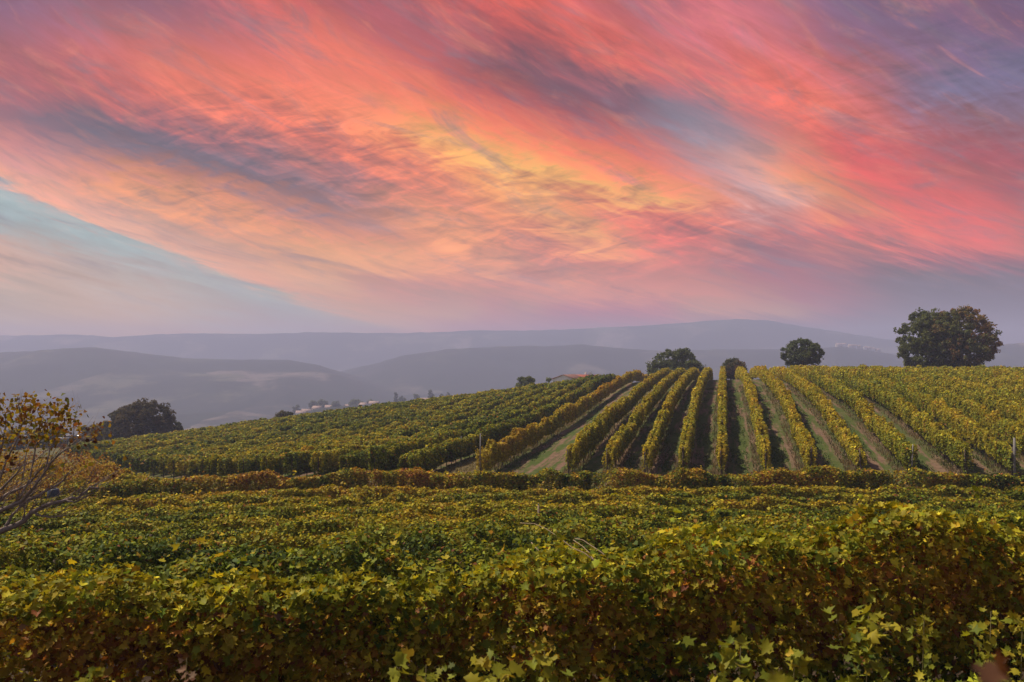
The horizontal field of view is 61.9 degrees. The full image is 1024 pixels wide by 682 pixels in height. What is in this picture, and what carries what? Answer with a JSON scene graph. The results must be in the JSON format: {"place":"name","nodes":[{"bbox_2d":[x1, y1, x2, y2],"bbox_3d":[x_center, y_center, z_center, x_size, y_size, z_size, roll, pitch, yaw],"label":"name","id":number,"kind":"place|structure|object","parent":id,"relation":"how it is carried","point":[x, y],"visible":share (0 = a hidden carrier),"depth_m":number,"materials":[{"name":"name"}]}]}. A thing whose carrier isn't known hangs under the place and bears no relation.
{"place":"outdoors","nodes":[
{"label":"outdoors","id":0,"kind":"place"},
{"bbox_2d":[0,319,1023,681],"bbox_3d":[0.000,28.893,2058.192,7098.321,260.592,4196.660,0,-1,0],"label":"ground","id":1,"kind":"structure","parent":0,"point":[206,379],"depth_m":1608.97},
{"bbox_2d":[0,429,25,450],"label":"shrub","id":2,"kind":"object","parent":1,"relation":"on","point":[16,447],"visible":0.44,"depth_m":185.80,"materials":[{"name":"green plant"}]},
{"bbox_2d":[0,448,50,475],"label":"bush","id":3,"kind":"object","parent":1,"relation":"on","point":[20,453],"visible":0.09,"depth_m":65.67,"materials":[{"name":"orange plant"}]},
{"bbox_2d":[0,448,61,500],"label":"bush","id":4,"kind":"object","parent":1,"relation":"on","point":[20,477],"visible":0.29,"depth_m":49.41,"materials":[{"name":"orange plant"}]},
{"bbox_2d":[24,428,44,448],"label":"shrub","id":5,"kind":"object","parent":1,"relation":"on","point":[42,443],"visible":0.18,"depth_m":187.74,"materials":[{"name":"green plant"}]},
{"bbox_2d":[1,455,85,498],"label":"bush","id":6,"kind":"object","parent":1,"relation":"on","point":[58,463],"visible":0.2,"depth_m":51.44,"materials":[{"name":"orange plant"}]},
{"bbox_2d":[47,488,59,498],"bbox_3d":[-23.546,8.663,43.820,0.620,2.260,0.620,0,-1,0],"label":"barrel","id":7,"kind":"object","parent":1,"relation":"on","point":[55,492],"visible":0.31,"depth_m":43.62,"materials":[{"name":"blue plastic"}]},
{"bbox_2d":[40,425,69,447],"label":"shrub","id":8,"kind":"object","parent":1,"relation":"on","point":[51,437],"visible":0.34,"depth_m":183.57,"materials":[{"name":"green plant"}]},
{"bbox_2d":[33,444,106,477],"bbox_3d":[-31.213,9.223,59.826,6.913,4.219,5.374,0,-1,0],"label":"bush","id":9,"kind":"object","parent":1,"relation":"on","point":[75,458],"visible":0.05,"depth_m":59.52,"materials":[{"name":"orange plant"}]},
{"bbox_2d":[0,386,143,533],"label":"tree","id":10,"kind":"object","parent":1,"relation":"on","point":[46,467],"visible":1,"depth_m":12.99,"materials":[{"name":"brown plant"}]},
{"bbox_2d":[1,473,146,492],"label":"vine row","id":11,"kind":"object","parent":1,"relation":"on","point":[125,476],"visible":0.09,"depth_m":52.31,"materials":[{"name":"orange plant"}]},
{"bbox_2d":[3,467,149,486],"bbox_3d":[-41.010,10.275,55.314,34.270,3.956,2.162,0,-1,-4],"label":"vine row","id":12,"kind":"object","parent":1,"relation":"on","point":[129,472],"visible":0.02,"depth_m":56.26,"materials":[{"name":"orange plant"}]},
{"bbox_2d":[72,426,88,444],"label":"shrub","id":13,"kind":"object","parent":1,"relation":"on","point":[84,428],"visible":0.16,"depth_m":180.49,"materials":[{"name":"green plant"}]},
{"bbox_2d":[53,452,124,485],"bbox_3d":[-26.592,8.787,53.873,6.149,3.728,5.364,0,-1,0],"label":"bush","id":14,"kind":"object","parent":1,"relation":"on","point":[89,471],"visible":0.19,"depth_m":53.77,"materials":[{"name":"orange plant"}]},
{"bbox_2d":[75,665,104,681],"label":"vine shoot","id":15,"kind":"object","parent":1,"relation":"on","point":[96,672],"visible":1,"depth_m":3.98,"materials":[{"name":"green plant"}]},
{"bbox_2d":[83,423,107,441],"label":"shrub","id":16,"kind":"object","parent":1,"relation":"on","point":[99,437],"visible":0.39,"depth_m":176.18,"materials":[{"name":"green plant"}]},
{"bbox_2d":[102,410,126,439],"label":"poplar tree","id":17,"kind":"object","parent":1,"relation":"on","point":[116,434],"visible":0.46,"depth_m":173.03,"materials":[{"name":"green plant"}]},
{"bbox_2d":[114,398,176,438],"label":"oak tree","id":18,"kind":"object","parent":1,"relation":"on","point":[142,417],"visible":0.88,"depth_m":168.66,"materials":[{"name":"green plant"}]},
{"bbox_2d":[68,423,233,457],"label":"vine row","id":19,"kind":"object","parent":1,"relation":"on","point":[72,450],"visible":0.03,"depth_m":117.48,"materials":[{"name":"green plant"}]},
{"bbox_2d":[64,419,268,458],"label":"vine row","id":20,"kind":"object","parent":1,"relation":"on","point":[121,438],"visible":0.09,"depth_m":132.07,"materials":[{"name":"green plant"}]},
{"bbox_2d":[171,420,183,431],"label":"shrub","id":21,"kind":"object","parent":1,"relation":"on","point":[178,426],"visible":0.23,"depth_m":175.24,"materials":[{"name":"green plant"}]},
{"bbox_2d":[73,416,285,456],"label":"vine row","id":22,"kind":"object","parent":1,"relation":"on","point":[145,437],"visible":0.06,"depth_m":126.89,"materials":[{"name":"green plant"}]},
{"bbox_2d":[176,653,196,681],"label":"vine shoot","id":23,"kind":"object","parent":1,"relation":"on","point":[192,675],"visible":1,"depth_m":4.26,"materials":[{"name":"brown plant"}]},
{"bbox_2d":[88,415,296,462],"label":"vine row","id":24,"kind":"object","parent":1,"relation":"on","point":[95,452],"visible":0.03,"depth_m":111.75,"materials":[{"name":"green plant"}]},
{"bbox_2d":[78,412,312,459],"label":"vine row","id":25,"kind":"object","parent":1,"relation":"on","point":[89,446],"visible":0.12,"depth_m":121.98,"materials":[{"name":"green plant"}]},
{"bbox_2d":[84,413,311,458],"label":"vine row","id":26,"kind":"object","parent":1,"relation":"on","point":[155,438],"visible":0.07,"depth_m":122.60,"materials":[{"name":"green plant"}]},
{"bbox_2d":[96,409,333,463],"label":"vine row","id":27,"kind":"object","parent":1,"relation":"on","point":[123,448],"visible":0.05,"depth_m":119.95,"materials":[{"name":"green plant"}]},
{"bbox_2d":[101,407,351,463],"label":"vine row","id":28,"kind":"object","parent":1,"relation":"on","point":[158,443],"visible":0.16,"depth_m":112.77,"materials":[{"name":"green plant"}]},
{"bbox_2d":[107,407,359,465],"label":"vine row","id":29,"kind":"object","parent":1,"relation":"on","point":[185,442],"visible":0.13,"depth_m":116.72,"materials":[{"name":"green plant"}]},
{"bbox_2d":[116,406,355,468],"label":"vine row","id":30,"kind":"object","parent":1,"relation":"on","point":[119,459],"visible":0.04,"depth_m":108.51,"materials":[{"name":"green plant"}]},
{"bbox_2d":[122,402,386,469],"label":"vine row","id":31,"kind":"object","parent":1,"relation":"on","point":[210,441],"visible":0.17,"depth_m":112.21,"materials":[{"name":"green plant"}]},
{"bbox_2d":[130,400,408,473],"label":"vine row","id":32,"kind":"object","parent":1,"relation":"on","point":[135,465],"visible":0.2,"depth_m":106.80,"materials":[{"name":"green plant"}]},
{"bbox_2d":[139,401,407,472],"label":"vine row","id":33,"kind":"object","parent":1,"relation":"on","point":[145,465],"visible":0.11,"depth_m":103.36,"materials":[{"name":"green plant"}]},
{"bbox_2d":[274,410,293,416],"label":"shrub","id":34,"kind":"object","parent":1,"relation":"on","point":[281,413],"visible":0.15,"depth_m":190.46,"materials":[{"name":"green plant"}]},
{"bbox_2d":[149,398,421,476],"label":"vine row","id":35,"kind":"object","parent":1,"relation":"on","point":[153,464],"visible":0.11,"depth_m":107.45,"materials":[{"name":"green plant"}]},
{"bbox_2d":[156,395,451,477],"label":"vine row","id":36,"kind":"object","parent":1,"relation":"on","point":[164,469],"visible":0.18,"depth_m":103.60,"materials":[{"name":"green plant"}]},
{"bbox_2d":[166,394,457,478],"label":"vine row","id":37,"kind":"object","parent":1,"relation":"on","point":[382,413],"visible":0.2,"depth_m":97.69,"materials":[{"name":"green plant"}]},
{"bbox_2d":[308,400,318,409],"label":"tree","id":38,"kind":"object","parent":1,"relation":"on","point":[312,403],"visible":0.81,"depth_m":819.01,"materials":[{"name":"grey plant"}]},
{"bbox_2d":[176,395,456,476],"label":"vine row","id":39,"kind":"object","parent":1,"relation":"on","point":[185,464],"visible":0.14,"depth_m":100.67,"materials":[{"name":"green plant"}]},
{"bbox_2d":[317,399,327,406],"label":"tree","id":40,"kind":"object","parent":1,"relation":"on","point":[322,403],"visible":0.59,"depth_m":824.95,"materials":[{"name":"grey plant"}]},
{"bbox_2d":[187,391,481,475],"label":"vine row","id":41,"kind":"object","parent":1,"relation":"on","point":[199,462],"visible":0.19,"depth_m":97.37,"materials":[{"name":"green plant"}]},
{"bbox_2d":[203,389,500,475],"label":"vine row","id":42,"kind":"object","parent":1,"relation":"on","point":[212,462],"visible":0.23,"depth_m":96.00,"materials":[{"name":"green plant"}]},
{"bbox_2d":[348,398,363,405],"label":"tree","id":43,"kind":"object","parent":1,"relation":"on","point":[353,402],"visible":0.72,"depth_m":818.18,"materials":[{"name":"grey plant"}]},
{"bbox_2d":[216,390,499,476],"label":"vine row","id":44,"kind":"object","parent":1,"relation":"on","point":[228,464],"visible":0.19,"depth_m":83.51,"materials":[{"name":"green plant"}]},
{"bbox_2d":[237,387,513,477],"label":"vine row","id":45,"kind":"object","parent":1,"relation":"on","point":[250,464],"visible":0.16,"depth_m":76.02,"materials":[{"name":"green plant"}]},
{"bbox_2d":[260,383,539,477],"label":"vine row","id":46,"kind":"object","parent":1,"relation":"on","point":[275,465],"visible":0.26,"depth_m":84.18,"materials":[{"name":"green plant"}]},
{"bbox_2d":[283,381,561,478],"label":"vine row","id":47,"kind":"object","parent":1,"relation":"on","point":[299,461],"visible":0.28,"depth_m":82.89,"materials":[{"name":"green plant"}]},
{"bbox_2d":[0,507,856,583],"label":"vine row","id":48,"kind":"object","parent":1,"relation":"on","point":[381,532],"visible":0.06,"depth_m":20.79,"materials":[{"name":"green plant"}]},
{"bbox_2d":[390,646,484,681],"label":"vine shoot","id":49,"kind":"object","parent":1,"relation":"on","point":[402,658],"visible":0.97,"depth_m":4.21,"materials":[{"name":"green plant"}]},
{"bbox_2d":[309,379,569,475],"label":"vine row","id":50,"kind":"object","parent":1,"relation":"on","point":[328,459],"visible":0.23,"depth_m":69.77,"materials":[{"name":"green plant"}]},
{"bbox_2d":[338,377,583,474],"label":"vine row","id":51,"kind":"object","parent":1,"relation":"on","point":[357,458],"visible":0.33,"depth_m":75.19,"materials":[{"name":"green plant"}]},
{"bbox_2d":[367,374,600,478],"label":"vine row","id":52,"kind":"object","parent":1,"relation":"on","point":[386,459],"visible":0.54,"depth_m":70.09,"materials":[{"name":"green plant"}]},
{"bbox_2d":[463,648,524,681],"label":"vine shoot","id":53,"kind":"object","parent":1,"relation":"on","point":[504,674],"visible":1,"depth_m":4.09,"materials":[{"name":"green plant"}]},
{"bbox_2d":[0,507,1007,567],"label":"vine row","id":54,"kind":"object","parent":1,"relation":"on","point":[320,526],"visible":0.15,"depth_m":24.07,"materials":[{"name":"green plant"}]},
{"bbox_2d":[0,510,1022,622],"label":"vine row","id":55,"kind":"object","parent":1,"relation":"on","point":[155,553],"visible":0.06,"depth_m":14.72,"materials":[{"name":"green plant"}]},
{"bbox_2d":[0,485,1023,681],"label":"vine row","id":56,"kind":"object","parent":1,"relation":"on","point":[152,610],"visible":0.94,"depth_m":7.76,"materials":[{"name":"green plant"}]},
{"bbox_2d":[524,523,593,560],"bbox_3d":[0.449,2.003,8.569,0.932,0.272,0.039,-1,-2,40],"label":"bare cane","id":57,"kind":"object","parent":56,"relation":"attached to","point":[563,540],"visible":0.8,"depth_m":8.50,"materials":[{"name":"brown plant"}]},
{"bbox_2d":[0,503,1023,671],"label":"vine row","id":58,"kind":"object","parent":1,"relation":"on","point":[342,557],"visible":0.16,"depth_m":11.23,"materials":[{"name":"green plant"}]},
{"bbox_2d":[0,499,1023,543],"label":"vine row","id":59,"kind":"object","parent":1,"relation":"on","point":[605,512],"visible":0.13,"depth_m":30.14,"materials":[{"name":"green plant"}]},
{"bbox_2d":[0,481,1023,508],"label":"vine row","id":60,"kind":"object","parent":1,"relation":"on","point":[945,490],"visible":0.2,"depth_m":42.99,"materials":[{"name":"green plant"}]},
{"bbox_2d":[0,509,1023,585],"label":"vine row","id":61,"kind":"object","parent":1,"relation":"on","point":[596,541],"visible":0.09,"depth_m":18.18,"materials":[{"name":"green plant"}]},
{"bbox_2d":[0,485,1023,515],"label":"vine row","id":62,"kind":"object","parent":1,"relation":"on","point":[739,495],"visible":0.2,"depth_m":39.68,"materials":[{"name":"green plant"}]},
{"bbox_2d":[0,490,1023,519],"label":"vine row","id":63,"kind":"object","parent":1,"relation":"on","point":[764,502],"visible":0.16,"depth_m":36.75,"materials":[{"name":"green plant"}]},
{"bbox_2d":[1,500,1023,550],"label":"vine row","id":64,"kind":"object","parent":1,"relation":"on","point":[233,521],"visible":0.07,"depth_m":26.85,"materials":[{"name":"green plant"}]},
{"bbox_2d":[1,495,1023,530],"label":"vine row","id":65,"kind":"object","parent":1,"relation":"on","point":[223,507],"visible":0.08,"depth_m":33.31,"materials":[{"name":"green plant"}]},
{"bbox_2d":[2,465,1023,502],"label":"vine row","id":66,"kind":"object","parent":1,"relation":"on","point":[873,478],"visible":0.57,"depth_m":48.87,"materials":[{"name":"green plant"}]},
{"bbox_2d":[397,373,631,478],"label":"vine row","id":67,"kind":"object","parent":1,"relation":"on","point":[428,457],"visible":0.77,"depth_m":73.25,"materials":[{"name":"green plant"}]},
{"bbox_2d":[515,376,534,386],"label":"shrub","id":68,"kind":"object","parent":1,"relation":"on","point":[523,381],"visible":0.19,"depth_m":194.84,"materials":[{"name":"green plant"}]},
{"bbox_2d":[524,642,575,681],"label":"vine shoot","id":69,"kind":"object","parent":1,"relation":"on","point":[537,661],"visible":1,"depth_m":4.15,"materials":[{"name":"green plant"}]},
{"bbox_2d":[475,369,647,473],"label":"vine row","id":70,"kind":"object","parent":1,"relation":"on","point":[493,453],"visible":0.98,"depth_m":76.63,"materials":[{"name":"green plant"}]},
{"bbox_2d":[552,374,580,381],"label":"house","id":71,"kind":"structure","parent":1,"relation":"on","point":[565,377],"depth_m":249.68,"materials":[{"name":"white paint"}]},
{"bbox_2d":[564,367,673,473],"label":"vine row","id":72,"kind":"object","parent":1,"relation":"on","point":[590,437],"visible":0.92,"depth_m":72.90,"materials":[{"name":"green plant"}]},
{"bbox_2d":[601,367,686,475],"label":"vine row","id":73,"kind":"object","parent":1,"relation":"on","point":[620,440],"visible":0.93,"depth_m":72.71,"materials":[{"name":"green plant"}]},
{"bbox_2d":[641,367,700,474],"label":"vine row","id":74,"kind":"object","parent":1,"relation":"on","point":[661,423],"visible":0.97,"depth_m":73.50,"materials":[{"name":"green plant"}]},
{"bbox_2d":[645,347,704,379],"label":"oak tree","id":75,"kind":"object","parent":1,"relation":"on","point":[684,355],"visible":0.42,"depth_m":187.93,"materials":[{"name":"green plant"}]},
{"bbox_2d":[352,384,1023,496],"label":"grass","id":76,"kind":"structure","parent":1,"relation":"on","point":[716,470],"depth_m":66.92,"materials":[{"name":"green plant"}]},
{"bbox_2d":[678,367,712,468],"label":"vine row","id":77,"kind":"object","parent":1,"relation":"on","point":[689,430],"visible":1,"depth_m":67.77,"materials":[{"name":"green plant"}]},
{"bbox_2d":[387,622,1015,681],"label":"vine row","id":78,"kind":"object","parent":1,"relation":"on","point":[392,672],"visible":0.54,"depth_m":5.20,"materials":[{"name":"green plant"}]},
{"bbox_2d":[715,366,728,474],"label":"vine row","id":79,"kind":"object","parent":1,"relation":"on","point":[722,450],"visible":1,"depth_m":68.89,"materials":[{"name":"green plant"}]},
{"bbox_2d":[722,358,746,379],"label":"shrub","id":80,"kind":"object","parent":1,"relation":"on","point":[731,365],"visible":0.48,"depth_m":182.55,"materials":[{"name":"green plant"}]},
{"bbox_2d":[707,621,777,681],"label":"vine shoot","id":81,"kind":"object","parent":1,"relation":"on","point":[726,657],"visible":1,"depth_m":4.44,"materials":[{"name":"green plant"}]},
{"bbox_2d":[735,366,771,469],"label":"vine row","id":82,"kind":"object","parent":1,"relation":"on","point":[762,442],"visible":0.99,"depth_m":68.71,"materials":[{"name":"green plant"}]},
{"bbox_2d":[766,669,793,681],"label":"vine shoot","id":83,"kind":"object","parent":1,"relation":"on","point":[776,677],"visible":1,"depth_m":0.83,"materials":[{"name":"green plant"}]},
{"bbox_2d":[749,365,817,476],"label":"vine row","id":84,"kind":"object","parent":1,"relation":"on","point":[803,439],"visible":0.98,"depth_m":70.50,"materials":[{"name":"green plant"}]},
{"bbox_2d":[782,646,814,681],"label":"vine shoot","id":85,"kind":"object","parent":1,"relation":"on","point":[795,659],"visible":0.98,"depth_m":4.44,"materials":[{"name":"green plant"}]},
{"bbox_2d":[780,338,824,365],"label":"oak tree","id":86,"kind":"object","parent":1,"relation":"on","point":[803,354],"visible":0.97,"depth_m":174.20,"materials":[{"name":"green plant"}]},
{"bbox_2d":[769,366,867,470],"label":"vine row","id":87,"kind":"object","parent":1,"relation":"on","point":[850,443],"visible":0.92,"depth_m":71.89,"materials":[{"name":"green plant"}]},
{"bbox_2d":[787,364,918,475],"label":"vine row","id":88,"kind":"object","parent":1,"relation":"on","point":[897,444],"visible":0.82,"depth_m":71.83,"materials":[{"name":"green plant"}]},
{"bbox_2d":[820,604,913,681],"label":"vine shoot","id":89,"kind":"object","parent":1,"relation":"on","point":[863,636],"visible":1,"depth_m":4.54,"materials":[{"name":"green plant"}]},
{"bbox_2d":[810,365,974,473],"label":"vine row","id":90,"kind":"object","parent":1,"relation":"on","point":[953,445],"visible":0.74,"depth_m":69.36,"materials":[{"name":"green plant"}]},
{"bbox_2d":[827,366,1020,475],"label":"vine row","id":91,"kind":"object","parent":1,"relation":"on","point":[972,431],"visible":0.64,"depth_m":67.66,"materials":[{"name":"green plant"}]},
{"bbox_2d":[906,610,943,681],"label":"vine shoot","id":92,"kind":"object","parent":1,"relation":"on","point":[931,631],"visible":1,"depth_m":4.75,"materials":[{"name":"green plant"}]},
{"bbox_2d":[831,364,1023,453],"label":"vine row","id":93,"kind":"object","parent":1,"relation":"on","point":[1006,429],"visible":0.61,"depth_m":74.22,"materials":[{"name":"green plant"}]},
{"bbox_2d":[893,307,965,366],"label":"oak tree","id":94,"kind":"object","parent":1,"relation":"on","point":[913,346],"visible":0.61,"depth_m":161.02,"materials":[{"name":"green plant"}]},
{"bbox_2d":[867,365,1023,422],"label":"vine row","id":95,"kind":"object","parent":1,"relation":"on","point":[1011,410],"visible":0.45,"depth_m":82.54,"materials":[{"name":"green plant"}]},
{"bbox_2d":[892,366,1023,406],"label":"vine row","id":96,"kind":"object","parent":1,"relation":"on","point":[979,386],"visible":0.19,"depth_m":91.42,"materials":[{"name":"green plant"}]},
{"bbox_2d":[893,365,1023,396],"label":"vine row","id":97,"kind":"object","parent":1,"relation":"on","point":[1018,390],"visible":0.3,"depth_m":101.30,"materials":[{"name":"green plant"}]},
{"bbox_2d":[894,365,1023,386],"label":"vine row","id":98,"kind":"object","parent":1,"relation":"on","point":[1011,381],"visible":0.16,"depth_m":109.78,"materials":[{"name":"green plant"}]},
{"bbox_2d":[922,304,1003,367],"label":"walnut tree","id":99,"kind":"object","parent":1,"relation":"on","point":[983,349],"visible":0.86,"depth_m":156.99,"materials":[{"name":"green plant"}]},
{"bbox_2d":[923,366,1023,378],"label":"vine row","id":100,"kind":"object","parent":1,"relation":"on","point":[1015,375],"visible":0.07,"depth_m":110.08,"materials":[{"name":"green plant"}]},
{"bbox_2d":[946,366,1023,375],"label":"vine row","id":101,"kind":"object","parent":1,"relation":"on","point":[1002,372],"visible":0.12,"depth_m":122.28,"materials":[{"name":"green plant"}]},
{"bbox_2d":[971,649,1010,681],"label":"vine shoot","id":102,"kind":"object","parent":1,"relation":"on","point":[997,671],"visible":1,"depth_m":0.81,"materials":[{"name":"brown plant"}]},
{"bbox_2d":[966,607,1017,680],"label":"vine shoot","id":103,"kind":"object","parent":1,"relation":"on","point":[990,644],"visible":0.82,"depth_m":4.75,"materials":[{"name":"green plant"}]},
{"bbox_2d":[961,364,1023,373],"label":"vine row","id":104,"kind":"object","parent":1,"relation":"on","point":[1004,368],"visible":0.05,"depth_m":129.59,"materials":[{"name":"green plant"}]},
{"bbox_2d":[1000,611,1023,681],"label":"vine shoot","id":105,"kind":"object","parent":1,"relation":"on","point":[1017,621],"visible":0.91,"depth_m":4.67,"materials":[{"name":"green plant"}]},
{"bbox_2d":[0,0,1023,343],"label":"sky","id":106,"kind":"structure","parent":0,"point":[854,167],"materials":[{"name":"pink"}]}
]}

